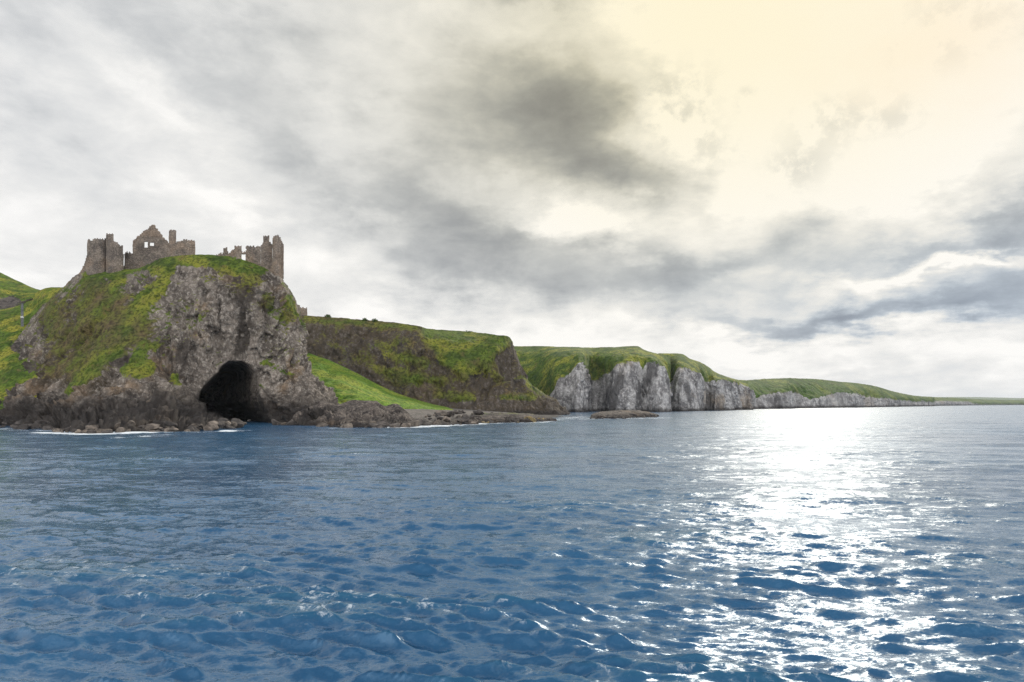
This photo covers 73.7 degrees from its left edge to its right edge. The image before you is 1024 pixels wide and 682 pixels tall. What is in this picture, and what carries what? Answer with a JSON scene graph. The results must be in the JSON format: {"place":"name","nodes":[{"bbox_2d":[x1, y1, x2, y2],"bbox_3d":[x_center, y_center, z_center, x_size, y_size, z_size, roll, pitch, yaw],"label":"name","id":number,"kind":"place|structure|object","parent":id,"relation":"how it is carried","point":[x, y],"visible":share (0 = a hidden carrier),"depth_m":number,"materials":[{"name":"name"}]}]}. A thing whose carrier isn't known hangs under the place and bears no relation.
{"place":"outdoors","nodes":[
{"label":"outdoors","id":0,"kind":"place"},
{"bbox_2d":[0,273,39,308],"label":"hill","id":1,"kind":"structure","parent":0,"point":[13,293],"depth_m":205.42,"materials":[{"name":"green plant"}]},
{"bbox_2d":[0,287,62,408],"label":"hillside","id":2,"kind":"structure","parent":0,"point":[12,372],"depth_m":147.02,"materials":[{"name":"green plant"}]},
{"bbox_2d":[0,254,338,431],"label":"headland","id":3,"kind":"structure","parent":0,"point":[181,341],"depth_m":129.12,"materials":[{"name":"grey stone"}]},
{"bbox_2d":[20,298,32,326],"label":"bridge pier","id":4,"kind":"structure","parent":3,"relation":"on","point":[22,313],"depth_m":153.58,"materials":[{"name":"stone"}]},
{"bbox_2d":[79,233,123,275],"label":"castle gatehouse","id":5,"kind":"object","parent":3,"relation":"on","point":[106,254],"visible":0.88,"depth_m":142.24,"materials":[{"name":"grey stone"}]},
{"bbox_2d":[114,422,120,429],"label":"boulder","id":6,"kind":"object","parent":3,"relation":"on","point":[117,425],"visible":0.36,"depth_m":88.50,"materials":[{"name":"grey stone"}]},
{"bbox_2d":[124,225,175,268],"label":"castle hall","id":7,"kind":"structure","parent":3,"relation":"on","point":[141,255],"depth_m":144.26,"materials":[{"name":"grey stone"}]},
{"bbox_2d":[145,423,159,429],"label":"boulder","id":8,"kind":"object","parent":3,"relation":"on","point":[150,426],"visible":0.86,"depth_m":89.83,"materials":[{"name":"grey stone"}]},
{"bbox_2d":[169,239,194,256],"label":"castle wall","id":9,"kind":"structure","parent":3,"relation":"on","point":[183,247],"depth_m":142.07,"materials":[{"name":"grey stone"}]},
{"bbox_2d":[207,421,217,424],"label":"boulder","id":10,"kind":"object","parent":3,"relation":"on","point":[212,422],"visible":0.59,"depth_m":95.55,"materials":[{"name":"grey stone"}]},
{"bbox_2d":[216,235,283,280],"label":"castle range","id":11,"kind":"structure","parent":3,"relation":"on","point":[261,256],"depth_m":142.30,"materials":[{"name":"grey stone"}]},
{"bbox_2d":[307,353,452,409],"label":"slope","id":12,"kind":"structure","parent":0,"point":[346,384],"depth_m":177.86,"materials":[{"name":"green plant"}]},
{"bbox_2d":[300,315,570,414],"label":"cliff","id":13,"kind":"structure","parent":0,"point":[465,370],"depth_m":206.77,"materials":[{"name":"green plant"}]},
{"bbox_2d":[300,307,306,315],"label":"stone hut","id":14,"kind":"object","parent":13,"relation":"on","point":[303,310],"visible":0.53,"depth_m":215.24,"materials":[{"name":"grey stone"}]},
{"bbox_2d":[404,408,577,424],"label":"beach","id":15,"kind":"structure","parent":0,"point":[418,413],"depth_m":146.02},
{"bbox_2d":[421,422,430,425],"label":"boulder","id":16,"kind":"object","parent":15,"relation":"on","point":[426,424],"visible":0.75,"depth_m":112.68,"materials":[{"name":"grey stone"}]},
{"bbox_2d":[431,419,440,424],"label":"boulder","id":17,"kind":"object","parent":15,"relation":"on","point":[437,422],"visible":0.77,"depth_m":115.64,"materials":[{"name":"grey stone"}]},
{"bbox_2d":[436,410,446,415],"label":"boulder","id":18,"kind":"object","parent":15,"relation":"on","point":[443,413],"visible":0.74,"depth_m":129.58,"materials":[{"name":"grey stone"}]},
{"bbox_2d":[442,416,450,421],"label":"boulder","id":19,"kind":"object","parent":15,"relation":"on","point":[445,418],"visible":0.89,"depth_m":122.83,"materials":[{"name":"grey stone"}]},
{"bbox_2d":[445,411,452,416],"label":"boulder","id":20,"kind":"object","parent":15,"relation":"on","point":[449,413],"visible":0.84,"depth_m":129.55,"materials":[{"name":"grey stone"}]},
{"bbox_2d":[459,416,471,423],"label":"boulder","id":21,"kind":"object","parent":15,"relation":"on","point":[465,419],"visible":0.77,"depth_m":123.18,"materials":[{"name":"grey stone"}]},
{"bbox_2d":[0,405,1023,681],"bbox_3d":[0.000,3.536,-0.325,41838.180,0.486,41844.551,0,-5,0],"label":"sea","id":22,"kind":"structure","parent":0,"point":[830,545],"depth_m":16.57,"materials":[{"name":"liquid"}]},
{"bbox_2d":[13,424,30,429],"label":"boulder","id":23,"kind":"object","parent":22,"relation":"in","point":[24,426],"visible":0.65,"depth_m":98.11,"materials":[{"name":"grey stone"}]},
{"bbox_2d":[20,424,41,427],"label":"boulder","id":24,"kind":"object","parent":22,"relation":"in","point":[33,425],"visible":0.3,"depth_m":100.89,"materials":[{"name":"grey stone"}]},
{"bbox_2d":[34,420,47,425],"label":"boulder","id":25,"kind":"object","parent":22,"relation":"in","point":[38,422],"visible":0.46,"depth_m":102.61,"materials":[{"name":"grey stone"}]},
{"bbox_2d":[42,425,52,429],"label":"boulder","id":26,"kind":"object","parent":22,"relation":"in","point":[48,427],"visible":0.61,"depth_m":93.83,"materials":[{"name":"grey stone"}]},
{"bbox_2d":[52,428,62,431],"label":"boulder","id":27,"kind":"object","parent":22,"relation":"in","point":[56,429],"visible":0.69,"depth_m":88.32,"materials":[{"name":"grey stone"}]},
{"bbox_2d":[85,425,98,429],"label":"boulder","id":28,"kind":"object","parent":22,"relation":"in","point":[90,427],"visible":0.52,"depth_m":88.94,"materials":[{"name":"grey stone"}]},
{"bbox_2d":[87,430,96,433],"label":"boulder","id":29,"kind":"object","parent":22,"relation":"in","point":[90,431],"visible":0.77,"depth_m":84.11,"materials":[{"name":"grey stone"}]},
{"bbox_2d":[95,428,107,432],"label":"boulder","id":30,"kind":"object","parent":22,"relation":"in","point":[98,430],"visible":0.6,"depth_m":84.76,"materials":[{"name":"grey stone"}]},
{"bbox_2d":[101,430,112,432],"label":"boulder","id":31,"kind":"object","parent":22,"relation":"in","point":[108,431],"visible":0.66,"depth_m":84.59,"materials":[{"name":"grey stone"}]},
{"bbox_2d":[115,427,125,432],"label":"boulder","id":32,"kind":"object","parent":22,"relation":"in","point":[120,429],"visible":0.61,"depth_m":84.96,"materials":[{"name":"grey stone"}]},
{"bbox_2d":[163,421,177,427],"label":"boulder","id":33,"kind":"object","parent":22,"relation":"on","point":[167,423],"visible":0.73,"depth_m":90.87,"materials":[{"name":"grey stone"}]},
{"bbox_2d":[164,428,178,431],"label":"boulder","id":34,"kind":"object","parent":22,"relation":"in","point":[171,429],"visible":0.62,"depth_m":86.72,"materials":[{"name":"grey stone"}]},
{"bbox_2d":[203,426,211,430],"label":"boulder","id":35,"kind":"object","parent":22,"relation":"in","point":[206,428],"visible":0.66,"depth_m":93.23,"materials":[{"name":"grey stone"}]},
{"bbox_2d":[206,424,218,429],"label":"boulder","id":36,"kind":"object","parent":22,"relation":"in","point":[214,426],"visible":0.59,"depth_m":93.46,"materials":[{"name":"grey stone"}]},
{"bbox_2d":[218,421,224,427],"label":"boulder","id":37,"kind":"object","parent":22,"relation":"in","point":[221,424],"visible":0.56,"depth_m":96.64,"materials":[{"name":"grey stone"}]},
{"bbox_2d":[223,424,235,428],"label":"boulder","id":38,"kind":"object","parent":22,"relation":"in","point":[227,426],"visible":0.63,"depth_m":97.98,"materials":[{"name":"grey stone"}]},
{"bbox_2d":[231,418,244,427],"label":"boulder","id":39,"kind":"object","parent":22,"relation":"in","point":[240,424],"visible":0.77,"depth_m":102.10,"materials":[{"name":"grey stone"}]},
{"bbox_2d":[271,419,279,424],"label":"boulder","id":40,"kind":"object","parent":22,"relation":"in","point":[274,422],"visible":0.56,"depth_m":118.20,"materials":[{"name":"grey stone"}]},
{"bbox_2d":[285,420,295,424],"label":"boulder","id":41,"kind":"object","parent":22,"relation":"in","point":[290,422],"visible":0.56,"depth_m":116.01,"materials":[{"name":"grey stone"}]},
{"bbox_2d":[316,422,327,426],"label":"boulder","id":42,"kind":"object","parent":22,"relation":"in","point":[321,424],"visible":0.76,"depth_m":108.31,"materials":[{"name":"grey stone"}]},
{"bbox_2d":[340,423,352,427],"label":"boulder","id":43,"kind":"object","parent":22,"relation":"in","point":[347,425],"visible":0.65,"depth_m":104.74,"materials":[{"name":"grey stone"}]},
{"bbox_2d":[340,418,355,423],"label":"boulder","id":44,"kind":"object","parent":22,"relation":"in","point":[348,420],"visible":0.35,"depth_m":108.49,"materials":[{"name":"grey stone"}]},
{"bbox_2d":[293,400,414,427],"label":"rock outcrop","id":45,"kind":"object","parent":22,"relation":"in","point":[357,411],"visible":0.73,"depth_m":116.74,"materials":[{"name":"grey stone"}]},
{"bbox_2d":[368,423,377,427],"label":"boulder","id":46,"kind":"object","parent":22,"relation":"in","point":[372,425],"visible":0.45,"depth_m":104.89,"materials":[{"name":"grey stone"}]},
{"bbox_2d":[389,423,399,427],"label":"boulder","id":47,"kind":"object","parent":22,"relation":"in","point":[396,425],"visible":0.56,"depth_m":104.68,"materials":[{"name":"grey stone"}]},
{"bbox_2d":[408,420,420,426],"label":"boulder","id":48,"kind":"object","parent":22,"relation":"in","point":[416,423],"visible":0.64,"depth_m":108.71,"materials":[{"name":"grey stone"}]},
{"bbox_2d":[470,412,547,422],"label":"rock shelf","id":49,"kind":"object","parent":22,"relation":"in","point":[499,417],"visible":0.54,"depth_m":136.62,"materials":[{"name":"stone"}]},
{"bbox_2d":[474,409,483,414],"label":"boulder","id":50,"kind":"object","parent":49,"relation":"on","point":[480,412],"visible":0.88,"depth_m":139.55,"materials":[{"name":"grey stone"}]},
{"bbox_2d":[590,410,658,418],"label":"rock islet","id":51,"kind":"object","parent":22,"relation":"in","point":[615,414],"visible":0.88,"depth_m":178.93,"materials":[{"name":"stone"}]},
{"bbox_2d":[0,0,1023,397],"label":"sky","id":52,"kind":"structure","parent":0,"point":[832,190],"materials":[{"name":"grey"}]},
{"bbox_2d":[514,346,672,411],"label":"cliff","id":53,"kind":"structure","parent":0,"point":[579,379],"depth_m":318.88,"materials":[{"name":"grey stone"}]},
{"bbox_2d":[659,353,753,410],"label":"cliff","id":54,"kind":"structure","parent":0,"point":[697,385],"depth_m":369.47,"materials":[{"name":"grey stone"}]},
{"bbox_2d":[745,378,934,408],"bbox_3d":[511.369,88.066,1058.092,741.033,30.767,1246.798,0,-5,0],"label":"cliff","id":55,"kind":"structure","parent":0,"point":[782,393],"depth_m":634.32,"materials":[{"name":"green plant"}]},
{"bbox_2d":[934,397,1023,405],"bbox_3d":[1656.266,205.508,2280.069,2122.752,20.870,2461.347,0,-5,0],"label":"cliff","id":56,"kind":"structure","parent":0,"point":[941,401],"depth_m":1672.39,"materials":[{"name":"green plant"}]},
{"bbox_2d":[946,397,1023,399],"bbox_3d":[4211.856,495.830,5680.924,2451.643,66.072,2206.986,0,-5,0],"label":"hills","id":57,"kind":"structure","parent":0,"point":[991,398],"depth_m":5444.92,"materials":[{"name":"green plant"}]}
]}

